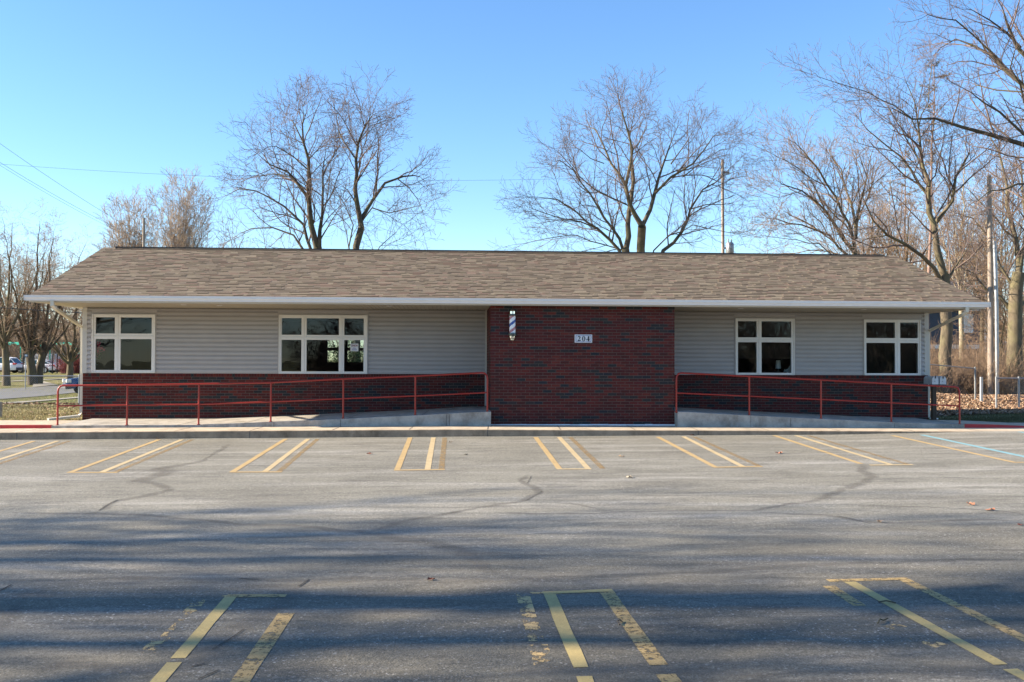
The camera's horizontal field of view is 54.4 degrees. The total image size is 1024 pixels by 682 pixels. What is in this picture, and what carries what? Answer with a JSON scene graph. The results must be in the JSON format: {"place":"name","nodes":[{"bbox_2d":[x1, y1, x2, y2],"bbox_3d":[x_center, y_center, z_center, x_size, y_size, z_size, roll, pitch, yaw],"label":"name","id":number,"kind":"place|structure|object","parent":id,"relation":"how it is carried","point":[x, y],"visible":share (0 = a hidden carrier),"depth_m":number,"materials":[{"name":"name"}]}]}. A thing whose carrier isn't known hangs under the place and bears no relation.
{"place":"outdoors","nodes":[
{"label":"outdoors","id":0,"kind":"place"},
{"bbox_2d":[0,385,74,398],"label":"road","id":1,"kind":"structure","parent":0,"point":[14,394],"depth_m":60.82,"materials":[{"name":"asphalt"}]},
{"bbox_2d":[0,404,81,419],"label":"grass","id":2,"kind":"structure","parent":0,"point":[27,414],"depth_m":29.88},
{"bbox_2d":[0,425,1023,431],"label":"sidewalk","id":3,"kind":"structure","parent":0,"point":[566,427],"depth_m":22.31,"materials":[{"name":"concrete"}]},
{"bbox_2d":[0,425,50,428],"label":"red kerb","id":4,"kind":"structure","parent":3,"relation":"on","point":[22,426],"depth_m":22.21,"materials":[{"name":"paint"}]},
{"bbox_2d":[491,424,674,425],"bbox_3d":[1.709,1.974,23.343,4.424,0.053,0.077,0,-1,-4],"label":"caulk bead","id":5,"kind":"object","parent":3,"relation":"on","point":[595,424],"visible":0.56,"depth_m":23.35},
{"bbox_2d":[965,424,1023,427],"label":"red kerb","id":6,"kind":"structure","parent":3,"relation":"on","point":[987,426],"depth_m":23.62,"materials":[{"name":"paint"}]},
{"bbox_2d":[0,360,1023,423],"bbox_3d":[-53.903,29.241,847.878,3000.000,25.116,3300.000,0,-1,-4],"label":"ground","id":7,"kind":"structure","parent":0,"point":[23,378],"depth_m":54.26,"materials":[{"name":"plant"}]},
{"bbox_2d":[0,357,22,372],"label":"parked car","id":8,"kind":"object","parent":7,"relation":"on","point":[16,364],"visible":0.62,"depth_m":105.91,"materials":[{"name":"white paint"}]},
{"bbox_2d":[0,201,67,385],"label":"bare tree","id":9,"kind":"object","parent":7,"relation":"on","point":[6,327],"visible":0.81,"depth_m":75.57,"materials":[{"name":"brown plant"}]},
{"bbox_2d":[0,224,71,353],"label":"bare tree","id":10,"kind":"object","parent":7,"relation":"on","point":[29,270],"visible":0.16,"depth_m":121.50,"materials":[{"name":"brown plant"}]},
{"bbox_2d":[0,393,77,402],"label":"grass","id":11,"kind":"structure","parent":7,"relation":"on","point":[68,400],"depth_m":50.78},
{"bbox_2d":[0,373,77,392],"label":"grass","id":12,"kind":"structure","parent":7,"relation":"on","point":[30,385],"depth_m":80.08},
{"bbox_2d":[0,374,79,403],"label":"chain link fence","id":13,"kind":"object","parent":7,"relation":"on","point":[32,376],"visible":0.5,"depth_m":35.97,"materials":[{"name":"metal"}]},
{"bbox_2d":[0,315,79,371],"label":"woodland","id":14,"kind":"object","parent":7,"relation":"on","point":[13,353],"visible":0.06,"depth_m":118.38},
{"bbox_2d":[18,360,61,372],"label":"parked car","id":15,"kind":"object","parent":7,"relation":"on","point":[46,367],"visible":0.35,"depth_m":107.80,"materials":[{"name":"white paint"}]},
{"bbox_2d":[0,420,80,427],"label":"concrete walkway","id":16,"kind":"structure","parent":7,"relation":"on","point":[29,422],"depth_m":23.16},
{"bbox_2d":[3,402,79,404],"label":"leaf litter","id":17,"kind":"object","parent":7,"relation":"on","point":[17,403],"visible":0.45,"depth_m":35.70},
{"bbox_2d":[0,222,82,383],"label":"bare tree","id":18,"kind":"object","parent":7,"relation":"on","point":[44,349],"visible":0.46,"depth_m":78.50,"materials":[{"name":"brown plant"}]},
{"bbox_2d":[12,231,82,333],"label":"bare tree","id":19,"kind":"object","parent":7,"relation":"on","point":[53,270],"visible":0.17,"depth_m":124.58,"materials":[{"name":"brown plant"}]},
{"bbox_2d":[7,244,89,378],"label":"bare tree","id":20,"kind":"object","parent":7,"relation":"on","point":[70,358],"visible":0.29,"depth_m":81.47,"materials":[{"name":"brown plant"}]},
{"bbox_2d":[0,196,99,384],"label":"bare tree","id":21,"kind":"object","parent":7,"relation":"on","point":[31,364],"visible":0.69,"depth_m":77.46,"materials":[{"name":"brown plant"}]},
{"bbox_2d":[26,251,93,352],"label":"bare tree","id":22,"kind":"object","parent":7,"relation":"on","point":[63,310],"visible":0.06,"depth_m":101.77,"materials":[{"name":"brown plant"}]},
{"bbox_2d":[45,355,79,373],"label":"red brush","id":23,"kind":"object","parent":7,"relation":"on","point":[76,364],"visible":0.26,"depth_m":103.39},
{"bbox_2d":[61,377,77,392],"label":"moving car","id":24,"kind":"object","parent":7,"relation":"on","point":[70,381],"visible":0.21,"depth_m":56.61,"materials":[{"name":"blue paint"}]},
{"bbox_2d":[92,184,162,251],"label":"bare tree","id":25,"kind":"object","parent":7,"relation":"on","point":[135,243],"visible":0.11,"depth_m":79.69,"materials":[{"name":"brown plant"}]},
{"bbox_2d":[142,165,218,247],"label":"bare tree","id":26,"kind":"object","parent":7,"relation":"on","point":[177,228],"visible":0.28,"depth_m":78.03,"materials":[{"name":"brown plant"}]},
{"bbox_2d":[156,203,253,247],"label":"bare shrub","id":27,"kind":"object","parent":7,"relation":"on","point":[206,232],"visible":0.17,"depth_m":54.32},
{"bbox_2d":[180,209,244,247],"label":"bare shrub","id":28,"kind":"object","parent":7,"relation":"on","point":[229,232],"visible":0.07,"depth_m":51.28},
{"bbox_2d":[217,218,303,247],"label":"bare shrub","id":29,"kind":"object","parent":7,"relation":"on","point":[271,237],"visible":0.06,"depth_m":48.56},
{"bbox_2d":[53,406,490,427],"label":"concrete ramp","id":30,"kind":"structure","parent":7,"relation":"on","point":[472,416],"depth_m":22.84,"materials":[{"name":"concrete"}]},
{"bbox_2d":[57,372,488,424],"bbox_3d":[-5.381,1.316,22.653,9.724,1.255,0.080,0,-1,-4],"label":"hand rail","id":31,"kind":"object","parent":30,"relation":"on","point":[270,401],"visible":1,"depth_m":22.63,"materials":[{"name":"metal"}]},
{"bbox_2d":[181,68,379,248],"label":"bare tree","id":32,"kind":"object","parent":7,"relation":"on","point":[316,240],"visible":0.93,"depth_m":45.44,"materials":[{"name":"brown plant"}]},
{"bbox_2d":[328,340,363,361],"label":"evergreen bush","id":33,"kind":"object","parent":7,"relation":"on","point":[349,353],"visible":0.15,"depth_m":40.55,"materials":[{"name":"green plant"}]},
{"bbox_2d":[298,61,465,361],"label":"bare tree","id":34,"kind":"object","parent":7,"relation":"on","point":[361,217],"visible":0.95,"depth_m":44.10,"materials":[{"name":"brown plant"}]},
{"bbox_2d":[0,429,980,439],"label":"kerb","id":35,"kind":"structure","parent":7,"relation":"on","point":[253,434],"depth_m":21.54,"materials":[{"name":"concrete"}]},
{"bbox_2d":[23,247,990,423],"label":"barber shop","id":36,"kind":"structure","parent":7,"relation":"on","point":[653,324],"depth_m":25.05,"materials":[{"name":"brick"}]},
{"bbox_2d":[91,313,156,372],"bbox_3d":[-9.674,0.049,24.859,1.592,1.486,0.163,0,-1,-4],"label":"window","id":37,"kind":"structure","parent":36,"relation":"in","point":[118,336],"depth_m":24.80,"materials":[{"name":"plastic"}]},
{"bbox_2d":[278,314,368,373],"bbox_3d":[-4.762,0.071,25.171,2.271,1.512,0.163,0,-1,-4],"label":"window","id":38,"kind":"structure","parent":36,"relation":"in","point":[303,337],"depth_m":25.11,"materials":[{"name":"plastic"}]},
{"bbox_2d":[508,310,516,339],"bbox_3d":[0.009,-0.372,23.195,0.208,0.706,0.221,0,-1,-4],"label":"barber pole","id":39,"kind":"object","parent":36,"relation":"attached to","point":[512,334],"visible":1,"depth_m":23.13,"materials":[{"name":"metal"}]},
{"bbox_2d":[575,334,591,342],"bbox_3d":[1.677,-0.056,23.395,0.416,0.192,0.019,0,-1,-4],"label":"number sign","id":40,"kind":"object","parent":36,"relation":"attached to","point":[579,338],"visible":1,"depth_m":23.39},
{"bbox_2d":[734,317,795,374],"bbox_3d":[6.558,0.133,25.898,1.622,1.496,0.183,0,-1,-4],"label":"window","id":41,"kind":"structure","parent":36,"relation":"in","point":[758,337],"depth_m":25.93,"materials":[{"name":"glass"}]},
{"bbox_2d":[862,318,921,374],"bbox_3d":[9.946,0.154,26.113,1.580,1.486,0.183,0,-1,-4],"label":"window","id":42,"kind":"structure","parent":36,"relation":"in","point":[895,341],"depth_m":26.16,"materials":[{"name":"plastic"}]},
{"bbox_2d":[0,431,1023,681],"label":"parking lot","id":43,"kind":"structure","parent":7,"relation":"on","point":[708,573],"depth_m":10.06,"materials":[{"name":"asphalt"}]},
{"bbox_2d":[0,441,57,459],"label":"parking line","id":44,"kind":"object","parent":43,"relation":"on","point":[27,450],"visible":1,"depth_m":19.08,"materials":[{"name":"yellow paint"}]},
{"bbox_2d":[69,439,160,471],"bbox_3d":[-7.302,2.102,18.574,0.108,0.140,4.925,0,-1,-4],"label":"parking line","id":45,"kind":"object","parent":43,"relation":"on","point":[88,465],"visible":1,"depth_m":18.15,"materials":[{"name":"yellow paint"}]},
{"bbox_2d":[100,439,183,471],"bbox_3d":[-6.808,2.102,18.572,0.106,0.140,4.925,0,-1,-4],"label":"parking line","id":46,"kind":"object","parent":43,"relation":"on","point":[120,464],"visible":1,"depth_m":18.00,"materials":[{"name":"yellow paint"}]},
{"bbox_2d":[150,662,181,681],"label":"parking line","id":47,"kind":"object","parent":43,"relation":"on","point":[165,672],"visible":1,"depth_m":6.62,"materials":[{"name":"yellow paint"}]},
{"bbox_2d":[171,596,236,657],"bbox_3d":[-2.363,2.195,7.737,0.107,0.047,1.641,0,-1,-3],"label":"parking line","id":48,"kind":"object","parent":43,"relation":"on","point":[191,642],"visible":1,"depth_m":7.58,"materials":[{"name":"yellow paint"}]},
{"bbox_2d":[226,594,286,596],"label":"parking line","id":49,"kind":"object","parent":43,"relation":"on","point":[261,595],"visible":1,"depth_m":8.55,"materials":[{"name":"yellow paint"}]},
{"bbox_2d":[230,439,286,471],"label":"parking line","id":50,"kind":"object","parent":43,"relation":"on","point":[256,456],"visible":1,"depth_m":18.14,"materials":[{"name":"yellow paint"}]},
{"bbox_2d":[230,613,293,681],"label":"parking line","id":51,"kind":"object","parent":43,"relation":"on","point":[283,617],"visible":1,"depth_m":7.12,"materials":[{"name":"yellow paint"}]},
{"bbox_2d":[263,439,309,470],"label":"parking line","id":52,"kind":"object","parent":43,"relation":"on","point":[275,463],"visible":1,"depth_m":18.29,"materials":[{"name":"yellow paint"}]},
{"bbox_2d":[277,439,317,470],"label":"parking line","id":53,"kind":"object","parent":43,"relation":"on","point":[307,446],"visible":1,"depth_m":18.14,"materials":[{"name":"yellow paint"}]},
{"bbox_2d":[394,437,411,469],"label":"parking line","id":54,"kind":"object","parent":43,"relation":"on","point":[402,455],"visible":1,"depth_m":18.43,"materials":[{"name":"yellow paint"}]},
{"bbox_2d":[425,437,435,468],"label":"parking line","id":55,"kind":"object","parent":43,"relation":"on","point":[430,455],"visible":1,"depth_m":18.42,"materials":[{"name":"yellow paint"}]},
{"bbox_2d":[516,594,542,640],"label":"parking line","id":56,"kind":"object","parent":43,"relation":"on","point":[532,625],"visible":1,"depth_m":8.01,"materials":[{"name":"yellow paint"}]},
{"bbox_2d":[530,644,549,664],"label":"parking line","id":57,"kind":"object","parent":43,"relation":"on","point":[535,653],"visible":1,"depth_m":6.99,"materials":[{"name":"yellow paint"}]},
{"bbox_2d":[534,437,560,468],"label":"parking line","id":58,"kind":"object","parent":43,"relation":"on","point":[547,452],"visible":1,"depth_m":18.60,"materials":[{"name":"yellow paint"}]},
{"bbox_2d":[544,594,587,666],"bbox_3d":[0.395,2.196,7.671,0.111,0.054,1.889,0,-1,-4],"label":"parking line","id":59,"kind":"object","parent":43,"relation":"on","point":[573,650],"visible":1,"depth_m":7.49,"materials":[{"name":"yellow paint"}]},
{"bbox_2d":[557,437,589,467],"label":"parking line","id":60,"kind":"object","parent":43,"relation":"on","point":[574,454],"visible":1,"depth_m":18.60,"materials":[{"name":"yellow paint"}]},
{"bbox_2d":[542,589,612,593],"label":"parking line","id":61,"kind":"object","parent":43,"relation":"on","point":[576,591],"visible":1,"depth_m":8.69,"materials":[{"name":"yellow paint"}]},
{"bbox_2d":[576,676,593,681],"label":"parking line","id":62,"kind":"object","parent":43,"relation":"on","point":[584,678],"visible":1,"depth_m":6.50,"materials":[{"name":"yellow paint"}]},
{"bbox_2d":[600,591,667,664],"bbox_3d":[0.913,2.196,7.737,0.134,0.055,1.923,0,-1,-5],"label":"parking line","id":63,"kind":"object","parent":43,"relation":"on","point":[657,659],"visible":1,"depth_m":7.53,"materials":[{"name":"yellow paint"}]},
{"bbox_2d":[656,674,681,681],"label":"parking line","id":64,"kind":"object","parent":43,"relation":"on","point":[675,678],"visible":1,"depth_m":6.53,"materials":[{"name":"yellow paint"}]},
{"bbox_2d":[657,437,716,466],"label":"parking line","id":65,"kind":"object","parent":43,"relation":"on","point":[689,453],"visible":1,"depth_m":18.78,"materials":[{"name":"yellow paint"}]},
{"bbox_2d":[681,436,743,465],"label":"parking line","id":66,"kind":"object","parent":43,"relation":"on","point":[716,453],"visible":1,"depth_m":18.79,"materials":[{"name":"yellow paint"}]},
{"bbox_2d":[772,435,862,463],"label":"parking line","id":67,"kind":"object","parent":43,"relation":"on","point":[818,449],"visible":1,"depth_m":19.13,"materials":[{"name":"yellow paint"}]},
{"bbox_2d":[794,435,889,463],"bbox_3d":[6.385,2.101,19.512,0.105,0.139,4.860,0,-1,-3],"label":"parking line","id":68,"kind":"object","parent":43,"relation":"on","point":[843,449],"visible":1,"depth_m":19.22,"materials":[{"name":"yellow paint"}]},
{"bbox_2d":[823,586,864,605],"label":"parking line","id":69,"kind":"object","parent":43,"relation":"on","point":[847,597],"visible":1,"depth_m":8.58,"materials":[{"name":"yellow paint"}]},
{"bbox_2d":[826,577,910,581],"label":"parking line","id":70,"kind":"object","parent":43,"relation":"on","point":[860,579],"visible":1,"depth_m":9.13,"materials":[{"name":"yellow paint"}]},
{"bbox_2d":[845,581,1006,664],"bbox_3d":[3.204,2.198,7.925,0.109,0.064,2.272,0,-1,-7],"label":"parking line","id":71,"kind":"object","parent":43,"relation":"on","point":[984,655],"visible":1,"depth_m":7.67,"materials":[{"name":"yellow paint"}]},
{"bbox_2d":[890,435,1013,461],"bbox_3d":[8.527,2.086,19.537,0.105,0.129,4.538,0,-1,-5],"label":"parking line","id":72,"kind":"object","parent":43,"relation":"on","point":[954,449],"visible":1,"depth_m":19.17,"materials":[{"name":"yellow paint"}]},
{"bbox_2d":[900,578,1023,641],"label":"parking line","id":73,"kind":"object","parent":43,"relation":"on","point":[990,621],"visible":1,"depth_m":8.12,"materials":[{"name":"yellow paint"}]},
{"bbox_2d":[922,435,1023,456],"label":"parking line","id":74,"kind":"object","parent":43,"relation":"on","point":[974,445],"visible":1,"depth_m":19.69,"materials":[{"name":"blue paint"}]},
{"bbox_2d":[1003,669,1023,679],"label":"parking line","id":75,"kind":"object","parent":43,"relation":"on","point":[1018,673],"visible":1,"depth_m":6.63,"materials":[{"name":"yellow paint"}]},
{"bbox_2d":[488,63,780,252],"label":"bare tree","id":76,"kind":"object","parent":7,"relation":"on","point":[641,235],"visible":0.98,"depth_m":47.40,"materials":[{"name":"brown plant"}]},
{"bbox_2d":[721,160,733,252],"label":"utility pole","id":77,"kind":"object","parent":7,"relation":"on","point":[731,250],"visible":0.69,"depth_m":63.04,"materials":[{"name":"brown wood"}]},
{"bbox_2d":[5,164,715,180],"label":"power line","id":78,"kind":"object","parent":77,"relation":"attached to","point":[321,179],"visible":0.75,"depth_m":61.92,"materials":[{"name":"black paint"}]},
{"bbox_2d":[674,407,962,427],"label":"concrete ramp","id":79,"kind":"structure","parent":7,"relation":"on","point":[692,417],"depth_m":23.39,"materials":[{"name":"concrete"}]},
{"bbox_2d":[675,372,960,423],"bbox_3d":[7.237,1.363,23.453,6.897,1.247,0.080,0,-1,-4],"label":"hand rail","id":80,"kind":"object","parent":79,"relation":"on","point":[820,399],"visible":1,"depth_m":23.44,"materials":[{"name":"metal"}]},
{"bbox_2d":[725,104,918,255],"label":"bare tree","id":81,"kind":"object","parent":7,"relation":"on","point":[833,197],"visible":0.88,"depth_m":50.87,"materials":[{"name":"brown plant"}]},
{"bbox_2d":[808,151,913,258],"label":"bare tree","id":82,"kind":"object","parent":7,"relation":"on","point":[863,251],"visible":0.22,"depth_m":62.91,"materials":[{"name":"brown plant"}]},
{"bbox_2d":[836,145,926,270],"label":"bare tree","id":83,"kind":"object","parent":7,"relation":"on","point":[891,216],"visible":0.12,"depth_m":67.27,"materials":[{"name":"brown plant"}]},
{"bbox_2d":[851,155,956,284],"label":"bare tree","id":84,"kind":"object","parent":7,"relation":"on","point":[906,257],"visible":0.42,"depth_m":61.75,"materials":[{"name":"brown plant"}]},
{"bbox_2d":[884,144,923,252],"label":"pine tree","id":85,"kind":"object","parent":7,"relation":"on","point":[892,181],"visible":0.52,"depth_m":68.02,"materials":[{"name":"brown plant"}]},
{"bbox_2d":[837,0,1023,232],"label":"bare tree","id":86,"kind":"object","parent":7,"relation":"on","point":[1002,66],"visible":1,"depth_m":30.68,"materials":[{"name":"brown plant"}]},
{"bbox_2d":[898,194,967,280],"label":"bare tree","id":87,"kind":"object","parent":7,"relation":"on","point":[924,241],"visible":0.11,"depth_m":72.13,"materials":[{"name":"brown plant"}]},
{"bbox_2d":[924,376,946,419],"bbox_3d":[10.895,1.496,25.570,0.430,1.202,0.475,0,-1,-4],"label":"mailbox post","id":88,"kind":"object","parent":7,"relation":"on","point":[935,380],"visible":0.96,"depth_m":25.46,"materials":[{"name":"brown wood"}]},
{"bbox_2d":[911,57,963,273],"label":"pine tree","id":89,"kind":"object","parent":7,"relation":"on","point":[931,174],"visible":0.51,"depth_m":57.76,"materials":[{"name":"brown plant"}]},
{"bbox_2d":[901,203,987,298],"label":"bare tree","id":90,"kind":"object","parent":7,"relation":"on","point":[943,250],"visible":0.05,"depth_m":74.19,"materials":[{"name":"brown plant"}]},
{"bbox_2d":[930,364,975,398],"bbox_3d":[10.597,1.551,37.223,13.939,1.873,0.066,0,-1,-4],"label":"chain link fence","id":91,"kind":"object","parent":7,"relation":"on","point":[974,368],"visible":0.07,"depth_m":37.62,"materials":[{"name":"metal"}]},
{"bbox_2d":[929,281,987,364],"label":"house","id":92,"kind":"structure","parent":7,"relation":"on","point":[934,319],"depth_m":68.06,"materials":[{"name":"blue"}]},
{"bbox_2d":[964,314,972,332],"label":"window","id":93,"kind":"structure","parent":92,"relation":"in","point":[966,323],"depth_m":68.06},
{"bbox_2d":[906,113,1015,366],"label":"bare tree","id":94,"kind":"object","parent":7,"relation":"on","point":[960,262],"visible":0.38,"depth_m":59.73,"materials":[{"name":"brown plant"}]},
{"bbox_2d":[928,408,1023,422],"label":"grass","id":95,"kind":"structure","parent":7,"relation":"on","point":[1007,418],"depth_m":29.47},
{"bbox_2d":[929,324,1023,389],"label":"underbrush","id":96,"kind":"object","parent":7,"relation":"on","point":[961,348],"visible":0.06,"depth_m":50.71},
{"bbox_2d":[930,335,1023,393],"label":"underbrush","id":97,"kind":"object","parent":7,"relation":"on","point":[964,382],"visible":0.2,"depth_m":41.29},
{"bbox_2d":[930,392,1023,415],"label":"leaf litter","id":98,"kind":"object","parent":7,"relation":"on","point":[973,406],"visible":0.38,"depth_m":35.89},
{"bbox_2d":[935,420,1023,427],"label":"concrete walkway","id":99,"kind":"structure","parent":7,"relation":"on","point":[963,422],"depth_m":24.57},
{"bbox_2d":[938,161,1023,363],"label":"bare tree","id":100,"kind":"object","parent":7,"relation":"on","point":[978,245],"visible":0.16,"depth_m":66.03,"materials":[{"name":"brown plant"}]},
{"bbox_2d":[946,236,1023,367],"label":"bare tree","id":101,"kind":"object","parent":7,"relation":"on","point":[1002,307],"visible":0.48,"depth_m":50.73,"materials":[{"name":"brown plant"}]},
{"bbox_2d":[947,114,1023,341],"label":"bare tree","id":102,"kind":"object","parent":7,"relation":"on","point":[1001,234],"visible":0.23,"depth_m":61.91,"materials":[{"name":"brown plant"}]},
{"bbox_2d":[951,225,1023,363],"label":"bare tree","id":103,"kind":"object","parent":7,"relation":"on","point":[998,285],"visible":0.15,"depth_m":55.34,"materials":[{"name":"brown plant"}]},
{"bbox_2d":[987,175,998,393],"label":"utility pole","id":104,"kind":"object","parent":7,"relation":"on","point":[992,258],"visible":0.76,"depth_m":40.75,"materials":[{"name":"brown wood"}]},
{"bbox_2d":[995,376,1023,407],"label":"chain link fence","id":105,"kind":"object","parent":7,"relation":"on","point":[1018,390],"visible":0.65,"depth_m":34.11,"materials":[{"name":"metal"}]},
{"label":"leafy bank","id":106,"kind":"structure","parent":7,"relation":"on","visible":0},
{"bbox_2d":[762,18,1022,392],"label":"bare tree","id":107,"kind":"object","parent":106,"relation":"on","point":[945,276],"visible":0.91,"depth_m":40.78,"materials":[{"name":"brown plant"}]},
{"bbox_2d":[913,101,1023,392],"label":"bare tree","id":108,"kind":"object","parent":106,"relation":"on","point":[1015,303],"visible":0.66,"depth_m":44.42,"materials":[{"name":"brown plant"}]},
{"bbox_2d":[0,0,1023,359],"label":"sky","id":109,"kind":"structure","parent":0,"point":[137,87],"materials":[{"name":"blue"}]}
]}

